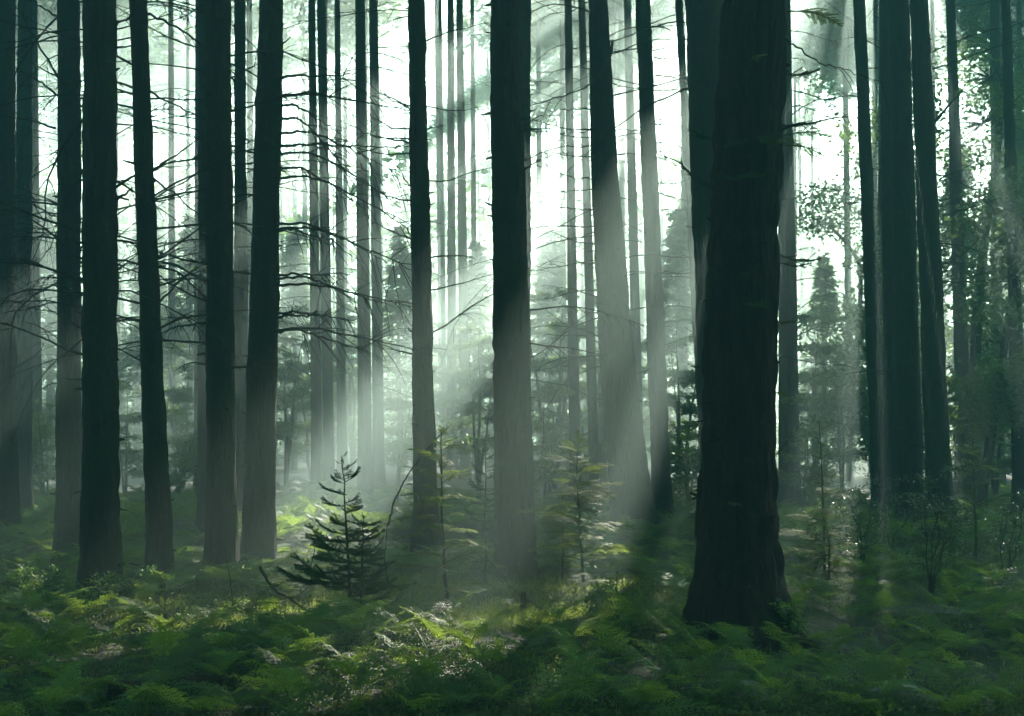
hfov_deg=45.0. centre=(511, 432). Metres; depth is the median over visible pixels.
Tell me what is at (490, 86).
conifer tree
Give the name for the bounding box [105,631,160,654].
fern
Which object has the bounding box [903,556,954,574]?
fern
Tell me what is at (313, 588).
fern
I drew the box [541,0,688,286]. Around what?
conifer tree
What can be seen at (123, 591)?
fern
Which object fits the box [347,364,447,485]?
bush
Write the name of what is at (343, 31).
conifer tree
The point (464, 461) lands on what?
conifer tree
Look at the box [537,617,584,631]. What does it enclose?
fern
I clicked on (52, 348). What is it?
bush
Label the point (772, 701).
fern
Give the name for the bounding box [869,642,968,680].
fern
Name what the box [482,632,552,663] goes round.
fern
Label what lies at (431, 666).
fern
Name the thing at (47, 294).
half grown conifer
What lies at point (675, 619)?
fern
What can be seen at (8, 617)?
fern
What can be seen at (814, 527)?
shrub
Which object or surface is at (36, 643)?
fern
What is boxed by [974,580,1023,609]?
fern
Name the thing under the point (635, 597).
young fir
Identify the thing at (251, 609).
fern
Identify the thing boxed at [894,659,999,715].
fern
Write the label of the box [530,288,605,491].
conifer tree
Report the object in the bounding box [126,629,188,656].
fern
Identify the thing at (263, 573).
dead branch
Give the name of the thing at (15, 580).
fern
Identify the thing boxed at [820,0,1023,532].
conifer tree
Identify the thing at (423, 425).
conifer tree
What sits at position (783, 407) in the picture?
conifer tree
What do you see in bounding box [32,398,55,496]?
bush
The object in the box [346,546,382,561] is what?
fern
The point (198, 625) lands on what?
fern
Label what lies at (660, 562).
fern
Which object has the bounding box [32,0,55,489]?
conifer tree
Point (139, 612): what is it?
fern
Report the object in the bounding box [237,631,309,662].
fern
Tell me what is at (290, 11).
conifer tree
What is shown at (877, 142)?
conifer tree
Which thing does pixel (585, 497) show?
young fir
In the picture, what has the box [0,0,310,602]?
conifer tree
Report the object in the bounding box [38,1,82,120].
conifer tree
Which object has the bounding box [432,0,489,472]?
conifer tree
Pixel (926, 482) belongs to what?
young fir
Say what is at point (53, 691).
fern
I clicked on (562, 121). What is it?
conifer tree
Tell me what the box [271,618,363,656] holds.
fern
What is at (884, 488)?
shrub
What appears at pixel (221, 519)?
conifer tree
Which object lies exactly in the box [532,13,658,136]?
conifer tree
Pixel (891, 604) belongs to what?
fern
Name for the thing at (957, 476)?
bush
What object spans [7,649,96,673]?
fern
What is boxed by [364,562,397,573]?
fern
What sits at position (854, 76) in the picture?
conifer tree
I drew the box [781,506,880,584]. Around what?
young fir
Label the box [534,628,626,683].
fern
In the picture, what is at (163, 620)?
fern
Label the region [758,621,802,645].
fern
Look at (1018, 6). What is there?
conifer tree
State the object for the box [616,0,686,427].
conifer tree
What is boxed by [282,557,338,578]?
fern
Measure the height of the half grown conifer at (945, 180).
11.207 m
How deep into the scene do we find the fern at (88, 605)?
10.49 m
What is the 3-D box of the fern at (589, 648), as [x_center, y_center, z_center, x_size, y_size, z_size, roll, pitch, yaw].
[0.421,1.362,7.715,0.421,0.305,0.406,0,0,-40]
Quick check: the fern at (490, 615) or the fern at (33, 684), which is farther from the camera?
the fern at (490, 615)
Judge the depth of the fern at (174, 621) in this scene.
9.62 m
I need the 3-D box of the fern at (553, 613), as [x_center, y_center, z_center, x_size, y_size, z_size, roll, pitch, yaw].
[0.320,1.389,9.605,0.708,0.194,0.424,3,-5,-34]
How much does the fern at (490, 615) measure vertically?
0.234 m
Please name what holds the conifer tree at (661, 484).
on the ground at (860, 481)
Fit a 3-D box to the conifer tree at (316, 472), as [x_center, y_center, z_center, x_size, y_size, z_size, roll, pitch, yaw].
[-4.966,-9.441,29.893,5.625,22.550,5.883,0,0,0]
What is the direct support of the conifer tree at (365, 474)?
on the ground at (860, 481)
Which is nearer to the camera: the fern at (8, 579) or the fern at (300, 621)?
the fern at (300, 621)
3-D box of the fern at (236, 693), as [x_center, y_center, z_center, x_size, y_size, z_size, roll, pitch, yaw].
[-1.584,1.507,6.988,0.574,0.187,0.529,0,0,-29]
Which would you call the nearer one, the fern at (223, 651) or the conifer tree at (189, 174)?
the fern at (223, 651)
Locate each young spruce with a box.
[275,451,417,617]
[314,512,395,619]
[463,440,493,539]
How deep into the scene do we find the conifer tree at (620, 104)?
51.88 m
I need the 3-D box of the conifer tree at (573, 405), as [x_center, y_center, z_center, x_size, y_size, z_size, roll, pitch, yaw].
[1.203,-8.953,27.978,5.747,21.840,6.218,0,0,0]
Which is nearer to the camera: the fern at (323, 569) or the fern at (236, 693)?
the fern at (236, 693)
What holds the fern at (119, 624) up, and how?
on the ground at (860, 481)
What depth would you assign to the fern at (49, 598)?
11.32 m
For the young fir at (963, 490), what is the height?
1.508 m
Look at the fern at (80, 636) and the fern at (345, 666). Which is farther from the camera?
the fern at (80, 636)
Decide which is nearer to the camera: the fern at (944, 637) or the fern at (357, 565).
the fern at (944, 637)
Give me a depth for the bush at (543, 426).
24.62 m
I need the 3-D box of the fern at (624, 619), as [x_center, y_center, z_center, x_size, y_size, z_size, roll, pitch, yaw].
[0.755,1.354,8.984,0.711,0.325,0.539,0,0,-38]
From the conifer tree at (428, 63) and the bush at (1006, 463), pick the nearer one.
the bush at (1006, 463)
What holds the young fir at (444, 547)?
on the ground at (860, 481)
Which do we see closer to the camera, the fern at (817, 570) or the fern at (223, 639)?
the fern at (223, 639)
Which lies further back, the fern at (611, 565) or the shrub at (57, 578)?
the fern at (611, 565)
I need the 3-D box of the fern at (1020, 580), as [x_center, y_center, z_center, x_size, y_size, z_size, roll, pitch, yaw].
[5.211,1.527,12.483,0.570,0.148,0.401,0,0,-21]
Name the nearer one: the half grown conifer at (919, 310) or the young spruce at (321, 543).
the young spruce at (321, 543)
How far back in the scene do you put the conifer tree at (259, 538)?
14.98 m
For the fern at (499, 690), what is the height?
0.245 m
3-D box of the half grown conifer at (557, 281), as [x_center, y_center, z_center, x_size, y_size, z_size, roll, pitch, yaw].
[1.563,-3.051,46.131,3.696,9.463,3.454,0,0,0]
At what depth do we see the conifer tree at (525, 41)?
21.93 m
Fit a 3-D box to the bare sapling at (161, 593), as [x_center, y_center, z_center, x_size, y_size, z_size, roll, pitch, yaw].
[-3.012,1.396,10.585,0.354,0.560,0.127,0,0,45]
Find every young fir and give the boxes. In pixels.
[263,543,336,600]
[387,425,492,616]
[468,519,506,587]
[518,429,643,590]
[532,485,588,582]
[585,569,664,622]
[779,420,851,579]
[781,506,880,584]
[895,471,958,536]
[939,440,1021,558]
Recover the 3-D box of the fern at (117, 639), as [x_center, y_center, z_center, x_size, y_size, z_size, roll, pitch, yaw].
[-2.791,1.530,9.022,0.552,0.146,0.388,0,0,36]
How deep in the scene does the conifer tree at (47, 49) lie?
56.15 m
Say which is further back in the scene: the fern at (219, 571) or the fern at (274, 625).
the fern at (219, 571)
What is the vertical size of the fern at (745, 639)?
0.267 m
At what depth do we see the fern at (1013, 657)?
7.83 m
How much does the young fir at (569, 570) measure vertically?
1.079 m
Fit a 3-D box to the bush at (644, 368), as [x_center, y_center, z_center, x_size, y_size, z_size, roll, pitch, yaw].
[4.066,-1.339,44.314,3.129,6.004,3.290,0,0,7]
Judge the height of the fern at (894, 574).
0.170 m
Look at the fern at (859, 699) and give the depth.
6.69 m
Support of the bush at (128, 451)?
on the ground at (860, 481)
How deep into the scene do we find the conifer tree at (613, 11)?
55.40 m
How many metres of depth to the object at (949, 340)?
34.01 m
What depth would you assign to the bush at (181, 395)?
35.77 m
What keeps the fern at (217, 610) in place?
on the ground at (860, 481)
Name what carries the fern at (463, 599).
on the ground at (860, 481)
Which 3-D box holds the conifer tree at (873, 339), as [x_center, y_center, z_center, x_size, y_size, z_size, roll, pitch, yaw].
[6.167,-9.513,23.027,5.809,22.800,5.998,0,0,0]
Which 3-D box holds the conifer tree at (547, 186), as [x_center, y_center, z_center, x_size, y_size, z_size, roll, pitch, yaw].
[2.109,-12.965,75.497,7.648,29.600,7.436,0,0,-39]
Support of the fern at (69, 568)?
on the ground at (860, 481)
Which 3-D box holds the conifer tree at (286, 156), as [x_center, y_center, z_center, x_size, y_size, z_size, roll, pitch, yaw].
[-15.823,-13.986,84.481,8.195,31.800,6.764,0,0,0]
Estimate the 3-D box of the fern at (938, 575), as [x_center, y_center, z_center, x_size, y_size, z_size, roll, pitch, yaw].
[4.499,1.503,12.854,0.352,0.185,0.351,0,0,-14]
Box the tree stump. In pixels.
[520,591,525,611]
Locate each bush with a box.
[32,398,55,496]
[42,315,125,446]
[119,380,143,497]
[124,339,193,488]
[137,408,197,494]
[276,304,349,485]
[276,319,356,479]
[303,314,371,472]
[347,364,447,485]
[433,315,493,479]
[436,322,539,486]
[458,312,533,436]
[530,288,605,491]
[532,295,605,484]
[532,379,583,498]
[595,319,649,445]
[638,304,698,498]
[650,417,700,502]
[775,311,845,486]
[775,390,845,509]
[828,315,953,479]
[922,376,981,495]
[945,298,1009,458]
[949,353,1011,494]
[984,310,1023,458]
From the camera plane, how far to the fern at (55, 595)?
11.54 m
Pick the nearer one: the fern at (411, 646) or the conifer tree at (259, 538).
the fern at (411, 646)
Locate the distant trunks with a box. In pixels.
[51,83,1010,461]
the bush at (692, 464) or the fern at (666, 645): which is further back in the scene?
the bush at (692, 464)
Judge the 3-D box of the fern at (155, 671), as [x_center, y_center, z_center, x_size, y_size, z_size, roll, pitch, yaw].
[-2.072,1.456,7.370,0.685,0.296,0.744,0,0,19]
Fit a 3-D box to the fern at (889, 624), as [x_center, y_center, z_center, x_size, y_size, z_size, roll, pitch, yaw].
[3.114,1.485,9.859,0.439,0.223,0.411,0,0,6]
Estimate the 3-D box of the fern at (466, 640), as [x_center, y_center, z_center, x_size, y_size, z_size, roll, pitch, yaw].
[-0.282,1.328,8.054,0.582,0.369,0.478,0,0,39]
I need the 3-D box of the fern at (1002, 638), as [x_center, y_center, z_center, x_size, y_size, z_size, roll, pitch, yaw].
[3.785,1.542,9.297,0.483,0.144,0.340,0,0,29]
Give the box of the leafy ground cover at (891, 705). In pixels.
[0,517,1023,715]
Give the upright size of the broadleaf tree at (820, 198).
8.923 m
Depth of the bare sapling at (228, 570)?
10.60 m
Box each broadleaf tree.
[794,173,876,481]
[799,99,949,469]
[859,32,1023,490]
[930,0,1023,298]
[944,165,1023,516]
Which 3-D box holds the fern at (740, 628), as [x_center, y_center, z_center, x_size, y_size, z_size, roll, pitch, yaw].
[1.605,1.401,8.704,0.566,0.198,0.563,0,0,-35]
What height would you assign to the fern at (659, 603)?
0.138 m
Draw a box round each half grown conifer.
[40,188,82,473]
[117,202,187,465]
[161,214,194,474]
[276,225,336,469]
[310,284,371,463]
[349,226,445,472]
[436,240,493,479]
[530,224,587,467]
[580,258,650,463]
[643,203,698,475]
[798,252,868,474]
[845,186,952,468]
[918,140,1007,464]
[982,110,1023,457]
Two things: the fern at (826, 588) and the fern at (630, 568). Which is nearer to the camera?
the fern at (826, 588)
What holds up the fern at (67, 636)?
on the ground at (860, 481)
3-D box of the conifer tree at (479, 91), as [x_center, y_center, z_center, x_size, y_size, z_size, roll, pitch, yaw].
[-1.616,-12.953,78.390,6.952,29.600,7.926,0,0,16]
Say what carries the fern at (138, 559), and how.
on the ground at (860, 481)
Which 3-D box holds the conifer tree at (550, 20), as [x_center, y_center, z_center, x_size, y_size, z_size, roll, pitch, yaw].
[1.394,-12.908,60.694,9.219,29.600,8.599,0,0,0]
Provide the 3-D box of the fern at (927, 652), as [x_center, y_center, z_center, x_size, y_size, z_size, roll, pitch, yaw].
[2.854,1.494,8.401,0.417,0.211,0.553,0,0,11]
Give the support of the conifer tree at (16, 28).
on the ground at (860, 481)
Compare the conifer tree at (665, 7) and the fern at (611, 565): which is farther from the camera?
the conifer tree at (665, 7)
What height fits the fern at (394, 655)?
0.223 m
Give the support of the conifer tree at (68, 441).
on the ground at (860, 481)
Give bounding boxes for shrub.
[0,558,80,602]
[81,563,157,606]
[581,577,633,616]
[769,597,809,642]
[790,487,848,570]
[828,485,892,575]
[856,472,926,547]
[893,461,987,597]
[979,489,1023,579]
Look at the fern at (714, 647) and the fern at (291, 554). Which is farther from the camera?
the fern at (291, 554)
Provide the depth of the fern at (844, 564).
13.50 m
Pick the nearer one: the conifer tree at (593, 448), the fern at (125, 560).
the fern at (125, 560)
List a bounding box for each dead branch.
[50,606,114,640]
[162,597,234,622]
[259,566,341,608]
[335,609,421,646]
[487,559,520,596]
[520,594,573,619]
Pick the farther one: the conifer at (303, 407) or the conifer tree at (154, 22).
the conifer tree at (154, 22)
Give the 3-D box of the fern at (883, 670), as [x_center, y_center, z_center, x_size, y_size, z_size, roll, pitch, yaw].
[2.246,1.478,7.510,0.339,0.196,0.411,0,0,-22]
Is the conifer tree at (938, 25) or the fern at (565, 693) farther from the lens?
the conifer tree at (938, 25)
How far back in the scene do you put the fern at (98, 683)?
7.26 m
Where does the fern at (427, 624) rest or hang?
on the ground at (860, 481)
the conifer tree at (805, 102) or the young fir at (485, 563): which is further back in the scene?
the conifer tree at (805, 102)
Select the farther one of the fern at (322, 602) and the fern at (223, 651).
the fern at (322, 602)
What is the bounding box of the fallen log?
[106,675,236,708]
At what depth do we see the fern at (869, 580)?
11.77 m
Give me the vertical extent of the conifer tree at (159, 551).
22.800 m
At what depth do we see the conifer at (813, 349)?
33.97 m
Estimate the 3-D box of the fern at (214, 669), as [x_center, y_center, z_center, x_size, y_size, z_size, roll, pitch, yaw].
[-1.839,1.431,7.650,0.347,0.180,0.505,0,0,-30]
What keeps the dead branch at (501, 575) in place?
on the ground at (860, 481)
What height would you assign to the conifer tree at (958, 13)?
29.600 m
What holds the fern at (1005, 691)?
on the ground at (860, 481)
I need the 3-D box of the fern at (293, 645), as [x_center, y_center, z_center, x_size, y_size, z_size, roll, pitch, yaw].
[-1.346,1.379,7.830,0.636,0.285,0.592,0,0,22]
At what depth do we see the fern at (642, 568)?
13.55 m
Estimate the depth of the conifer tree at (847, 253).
50.47 m
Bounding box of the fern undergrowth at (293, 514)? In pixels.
[0,477,1023,650]
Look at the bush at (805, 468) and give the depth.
24.12 m
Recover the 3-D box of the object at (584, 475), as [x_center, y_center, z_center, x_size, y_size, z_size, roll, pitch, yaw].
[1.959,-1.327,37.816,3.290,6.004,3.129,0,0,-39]
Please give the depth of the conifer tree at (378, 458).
33.95 m
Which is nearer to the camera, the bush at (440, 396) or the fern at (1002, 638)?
the fern at (1002, 638)
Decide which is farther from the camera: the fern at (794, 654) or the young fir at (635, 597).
the young fir at (635, 597)
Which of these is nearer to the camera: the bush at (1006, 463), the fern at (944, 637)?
the fern at (944, 637)
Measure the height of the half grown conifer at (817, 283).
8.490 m
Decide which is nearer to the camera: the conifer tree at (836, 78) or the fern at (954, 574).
the fern at (954, 574)
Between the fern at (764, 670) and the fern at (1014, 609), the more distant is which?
the fern at (1014, 609)
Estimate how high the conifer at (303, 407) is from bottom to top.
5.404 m
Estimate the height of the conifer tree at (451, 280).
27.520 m
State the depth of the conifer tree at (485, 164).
81.70 m
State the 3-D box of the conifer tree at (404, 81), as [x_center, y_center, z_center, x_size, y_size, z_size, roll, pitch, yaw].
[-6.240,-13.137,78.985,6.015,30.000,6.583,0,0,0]
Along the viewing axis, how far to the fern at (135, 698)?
6.72 m
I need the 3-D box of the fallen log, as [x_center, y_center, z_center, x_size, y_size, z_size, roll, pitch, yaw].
[-2.065,1.612,7.491,0.775,0.285,0.275,0,0,-19]
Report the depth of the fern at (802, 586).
11.69 m
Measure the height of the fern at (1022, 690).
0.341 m
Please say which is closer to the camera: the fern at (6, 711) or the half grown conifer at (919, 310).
the fern at (6, 711)
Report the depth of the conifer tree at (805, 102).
76.63 m
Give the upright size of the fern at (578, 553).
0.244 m
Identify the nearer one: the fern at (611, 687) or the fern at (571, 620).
the fern at (611, 687)
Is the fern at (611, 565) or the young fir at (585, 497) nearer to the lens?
the young fir at (585, 497)
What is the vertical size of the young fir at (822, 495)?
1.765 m
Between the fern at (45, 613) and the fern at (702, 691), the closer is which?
the fern at (702, 691)
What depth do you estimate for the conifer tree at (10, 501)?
18.86 m
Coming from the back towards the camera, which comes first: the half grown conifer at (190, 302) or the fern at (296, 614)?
the half grown conifer at (190, 302)
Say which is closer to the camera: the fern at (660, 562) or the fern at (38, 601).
the fern at (38, 601)
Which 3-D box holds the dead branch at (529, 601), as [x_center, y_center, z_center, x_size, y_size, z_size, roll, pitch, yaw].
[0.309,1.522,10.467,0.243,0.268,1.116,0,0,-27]
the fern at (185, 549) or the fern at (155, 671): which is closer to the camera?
the fern at (155, 671)
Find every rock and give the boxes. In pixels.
[726,679,770,708]
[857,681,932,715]
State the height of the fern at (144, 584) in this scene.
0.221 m
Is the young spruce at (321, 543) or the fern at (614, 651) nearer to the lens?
the fern at (614, 651)
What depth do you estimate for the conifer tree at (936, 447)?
19.39 m
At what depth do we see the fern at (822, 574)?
12.89 m
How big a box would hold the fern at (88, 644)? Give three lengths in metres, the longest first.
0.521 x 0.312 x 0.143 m
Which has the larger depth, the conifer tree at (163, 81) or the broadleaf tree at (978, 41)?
the conifer tree at (163, 81)
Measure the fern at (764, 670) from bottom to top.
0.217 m
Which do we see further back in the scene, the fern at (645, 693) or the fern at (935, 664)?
the fern at (935, 664)
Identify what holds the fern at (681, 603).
on the ground at (860, 481)
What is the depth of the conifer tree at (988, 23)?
58.59 m
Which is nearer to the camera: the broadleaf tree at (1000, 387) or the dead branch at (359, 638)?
the dead branch at (359, 638)
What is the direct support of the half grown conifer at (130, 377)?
on the ground at (860, 481)
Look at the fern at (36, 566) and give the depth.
13.85 m
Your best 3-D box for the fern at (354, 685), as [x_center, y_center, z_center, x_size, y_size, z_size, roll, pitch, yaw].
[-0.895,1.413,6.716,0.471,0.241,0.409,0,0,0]
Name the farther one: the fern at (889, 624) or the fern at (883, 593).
the fern at (883, 593)
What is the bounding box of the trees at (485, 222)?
[39,46,1022,462]
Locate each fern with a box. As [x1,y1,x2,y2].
[0,562,38,575]
[0,567,31,587]
[0,569,31,587]
[0,609,25,622]
[0,614,76,665]
[0,666,30,684]
[0,694,33,715]
[1,555,50,572]
[1,657,92,714]
[2,582,34,592]
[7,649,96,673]
[7,669,92,699]
[10,599,93,625]
[10,608,115,657]
[11,582,96,616]
[18,645,96,683]
[33,585,82,600]
[33,587,76,605]
[33,610,121,656]
[38,565,75,577]
[41,564,71,571]
[46,591,117,619]
[47,663,128,705]
[50,626,107,649]
[81,642,220,692]
[81,664,199,715]
[87,614,150,636]
[92,631,159,647]
[100,584,143,600]
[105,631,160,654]
[106,618,146,628]
[106,622,195,677]
[110,586,159,609]
[116,574,163,595]
[123,554,139,576]
[124,605,153,619]
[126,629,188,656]
[128,611,228,649]
[130,548,181,567]
[134,610,202,632]
[140,609,199,625]
[142,682,237,715]
[147,565,185,581]
[168,615,262,659]
[173,680,277,714]
[174,547,195,563]
[175,551,194,561]
[182,648,249,674]
[190,645,266,669]
[194,607,240,619]
[195,555,253,586]
[196,583,280,624]
[204,629,256,647]
[223,661,319,693]
[224,551,297,578]
[226,612,300,650]
[235,634,331,667]
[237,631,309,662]
[240,574,280,590]
[241,642,325,673]
[242,653,347,715]
[245,605,337,642]
[253,595,292,614]
[260,575,308,588]
[261,673,331,705]
[263,604,323,629]
[264,551,331,575]
[271,571,325,601]
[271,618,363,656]
[276,609,312,620]
[278,548,304,561]
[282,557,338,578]
[282,564,340,580]
[297,651,426,692]
[305,636,381,671]
[307,599,370,634]
[310,663,390,712]
[311,599,391,642]
[326,587,392,620]
[328,563,358,572]
[337,608,412,660]
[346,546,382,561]
[347,585,444,621]
[347,632,433,667]
[349,555,402,574]
[352,646,477,715]
[362,603,438,643]
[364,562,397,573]
[389,651,452,683]
[390,622,476,663]
[391,648,477,707]
[399,606,460,648]
[413,601,492,636]
[419,590,482,617]
[432,609,512,658]
[438,635,511,667]
[442,652,530,701]
[463,599,522,630]
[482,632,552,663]
[496,649,642,714]
[501,612,567,648]
[519,597,590,620]
[532,609,613,657]
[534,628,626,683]
[537,542,578,565]
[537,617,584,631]
[545,624,619,674]
[552,647,640,699]
[557,554,601,569]
[559,592,649,637]
[561,547,599,566]
[574,617,659,672]
[593,678,728,715]
[596,635,728,691]
[597,553,626,575]
[597,589,665,631]
[614,551,672,576]
[617,551,659,573]
[624,623,720,667]
[626,599,670,631]
[626,603,691,653]
[634,638,709,687]
[638,556,677,567]
[644,596,679,611]
[654,605,719,638]
[657,613,741,662]
[661,561,693,576]
[667,560,693,582]
[667,648,740,706]
[669,599,685,606]
[694,621,754,640]
[702,648,815,682]
[703,660,795,691]
[707,652,809,710]
[713,625,789,667]
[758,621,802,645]
[767,636,821,668]
[773,657,872,693]
[785,576,823,588]
[786,573,811,608]
[793,644,857,671]
[795,574,843,588]
[799,563,835,573]
[800,657,918,694]
[801,566,839,579]
[802,574,854,599]
[814,598,879,617]
[814,654,921,715]
[826,549,867,572]
[837,568,898,588]
[840,636,907,668]
[844,561,898,573]
[846,552,891,560]
[849,585,920,612]
[851,663,923,685]
[860,589,898,604]
[868,567,914,580]
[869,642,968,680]
[872,608,923,631]
[882,634,941,655]
[885,581,923,599]
[885,659,983,683]
[891,629,934,641]
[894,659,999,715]
[899,639,959,661]
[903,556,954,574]
[906,578,991,608]
[910,606,996,652]
[925,642,999,683]
[926,569,999,585]
[928,560,980,573]
[928,568,952,583]
[931,576,978,595]
[947,557,1018,570]
[955,657,1023,714]
[967,582,1023,607]
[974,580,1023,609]
[979,628,1023,644]
[991,650,1023,667]
[997,655,1023,706]
[1001,606,1023,619]
[1001,628,1023,656]
[1009,578,1023,586]
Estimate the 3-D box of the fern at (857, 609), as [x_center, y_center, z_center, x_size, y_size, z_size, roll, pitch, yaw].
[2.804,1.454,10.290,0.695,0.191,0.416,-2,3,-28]
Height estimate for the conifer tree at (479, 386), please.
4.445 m
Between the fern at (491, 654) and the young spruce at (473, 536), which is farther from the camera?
the young spruce at (473, 536)
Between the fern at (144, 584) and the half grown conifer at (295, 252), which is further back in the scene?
the half grown conifer at (295, 252)
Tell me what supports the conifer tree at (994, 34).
on the ground at (860, 481)
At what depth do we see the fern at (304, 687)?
6.96 m
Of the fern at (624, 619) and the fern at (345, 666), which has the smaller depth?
the fern at (345, 666)
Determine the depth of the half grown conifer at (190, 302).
43.73 m
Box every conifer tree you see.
[0,0,159,536]
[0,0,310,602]
[0,0,314,560]
[0,0,406,576]
[0,0,409,573]
[15,0,17,131]
[15,0,135,510]
[29,0,319,545]
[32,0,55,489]
[37,0,56,296]
[37,0,83,103]
[37,0,83,158]
[38,0,191,465]
[38,0,192,221]
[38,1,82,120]
[39,113,49,138]
[46,34,132,179]
[116,0,129,334]
[116,0,361,517]
[118,0,194,424]
[119,0,194,480]
[137,0,454,566]
[151,0,253,414]
[153,20,254,199]
[155,0,195,229]
[157,0,286,488]
[159,32,257,227]
[182,0,368,464]
[231,0,317,118]
[231,0,369,462]
[231,11,332,409]
[233,0,489,500]
[247,0,307,325]
[248,0,356,489]
[253,0,597,555]
[279,0,355,436]
[280,0,398,485]
[285,0,397,493]
[295,0,408,465]
[315,0,407,487]
[317,0,409,260]
[317,4,446,458]
[368,0,456,451]
[378,0,467,440]
[391,14,491,191]
[404,0,801,535]
[408,0,471,479]
[426,53,580,211]
[430,0,535,450]
[431,0,467,476]
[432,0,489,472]
[440,63,534,266]
[441,0,688,505]
[443,69,578,201]
[446,0,602,408]
[453,0,679,493]
[454,0,633,456]
[455,0,492,469]
[466,25,579,205]
[479,0,652,583]
[483,0,589,419]
[528,0,880,462]
[530,0,638,454]
[531,0,794,519]
[531,17,675,482]
[532,0,622,470]
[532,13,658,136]
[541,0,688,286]
[555,0,642,419]
[573,0,700,457]
[575,0,635,202]
[587,0,668,295]
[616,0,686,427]
[632,0,678,85]
[657,0,887,654]
[662,0,689,473]
[777,107,832,504]
[782,0,895,520]
[785,0,880,509]
[791,0,871,449]
[791,0,872,211]
[791,0,877,331]
[792,0,855,471]
[797,40,877,457]
[799,0,915,513]
[806,0,919,477]
[806,341,869,503]
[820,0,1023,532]
[822,4,948,135]
[828,0,1023,538]
[829,0,938,294]
[839,69,940,260]
[841,0,989,452]
[851,109,972,361]
[854,0,1007,511]
[929,0,1023,111]
[929,0,1023,315]
[930,0,973,269]
[933,0,1023,515]
[936,0,1006,490]
[957,0,1023,107]
[1000,0,1009,469]
[1005,0,1023,334]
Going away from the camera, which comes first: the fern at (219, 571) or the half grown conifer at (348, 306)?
the fern at (219, 571)
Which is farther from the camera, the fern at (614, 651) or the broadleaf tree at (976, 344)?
the broadleaf tree at (976, 344)
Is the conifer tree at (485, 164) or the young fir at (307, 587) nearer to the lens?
the young fir at (307, 587)
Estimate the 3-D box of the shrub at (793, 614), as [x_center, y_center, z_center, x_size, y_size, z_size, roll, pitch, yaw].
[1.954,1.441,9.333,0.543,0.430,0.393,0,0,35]
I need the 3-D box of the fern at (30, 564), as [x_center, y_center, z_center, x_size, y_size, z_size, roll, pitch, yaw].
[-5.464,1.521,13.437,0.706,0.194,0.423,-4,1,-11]
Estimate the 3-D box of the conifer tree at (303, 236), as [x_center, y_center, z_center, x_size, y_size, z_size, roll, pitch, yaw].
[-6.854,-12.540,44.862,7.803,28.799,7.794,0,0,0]
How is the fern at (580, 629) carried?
on the ground at (860, 481)
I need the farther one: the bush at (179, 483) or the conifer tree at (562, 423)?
the conifer tree at (562, 423)
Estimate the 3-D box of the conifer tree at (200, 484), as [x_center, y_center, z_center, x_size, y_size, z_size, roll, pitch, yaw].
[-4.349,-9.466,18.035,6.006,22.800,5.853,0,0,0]
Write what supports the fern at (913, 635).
on the ground at (860, 481)
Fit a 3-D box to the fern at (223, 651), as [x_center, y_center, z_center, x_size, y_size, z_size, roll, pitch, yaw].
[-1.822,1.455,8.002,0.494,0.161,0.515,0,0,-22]
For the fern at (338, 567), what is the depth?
13.64 m
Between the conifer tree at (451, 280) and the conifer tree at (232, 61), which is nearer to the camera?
the conifer tree at (451, 280)
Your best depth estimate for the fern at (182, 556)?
14.65 m
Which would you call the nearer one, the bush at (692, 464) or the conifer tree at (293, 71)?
the bush at (692, 464)
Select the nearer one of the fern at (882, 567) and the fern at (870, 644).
the fern at (870, 644)
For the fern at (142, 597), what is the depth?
10.95 m
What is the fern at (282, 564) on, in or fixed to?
on the ground at (860, 481)
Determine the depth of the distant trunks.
71.29 m
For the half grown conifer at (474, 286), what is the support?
on the ground at (860, 481)
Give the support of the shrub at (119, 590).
on the ground at (860, 481)
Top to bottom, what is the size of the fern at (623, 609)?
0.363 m
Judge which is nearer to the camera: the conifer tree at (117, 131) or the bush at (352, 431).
the bush at (352, 431)
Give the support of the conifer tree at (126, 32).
on the ground at (860, 481)
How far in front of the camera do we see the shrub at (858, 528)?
13.71 m
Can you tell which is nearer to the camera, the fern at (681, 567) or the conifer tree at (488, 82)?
the fern at (681, 567)
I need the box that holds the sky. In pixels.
[38,0,1023,445]
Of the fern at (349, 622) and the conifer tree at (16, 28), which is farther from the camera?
the conifer tree at (16, 28)
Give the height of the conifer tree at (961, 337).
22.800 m
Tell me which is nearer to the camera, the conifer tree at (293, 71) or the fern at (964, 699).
the fern at (964, 699)
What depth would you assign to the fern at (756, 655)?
7.22 m
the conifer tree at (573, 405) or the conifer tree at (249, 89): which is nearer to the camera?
the conifer tree at (573, 405)
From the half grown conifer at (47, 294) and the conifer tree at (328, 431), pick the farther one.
the half grown conifer at (47, 294)
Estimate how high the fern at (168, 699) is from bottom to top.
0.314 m
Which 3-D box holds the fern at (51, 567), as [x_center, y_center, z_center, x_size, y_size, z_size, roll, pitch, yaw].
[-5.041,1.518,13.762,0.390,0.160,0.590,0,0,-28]
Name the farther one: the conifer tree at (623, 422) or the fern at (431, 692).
the conifer tree at (623, 422)
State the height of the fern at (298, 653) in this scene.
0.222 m
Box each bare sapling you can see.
[149,562,171,617]
[218,536,232,612]
[384,528,388,582]
[387,424,451,525]
[777,421,802,454]
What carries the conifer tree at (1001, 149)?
on the ground at (860, 481)
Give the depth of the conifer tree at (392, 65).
71.06 m
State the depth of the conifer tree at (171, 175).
41.02 m
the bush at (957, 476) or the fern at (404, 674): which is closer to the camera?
the fern at (404, 674)
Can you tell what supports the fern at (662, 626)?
on the ground at (860, 481)
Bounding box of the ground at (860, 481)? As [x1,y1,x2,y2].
[0,445,1023,715]

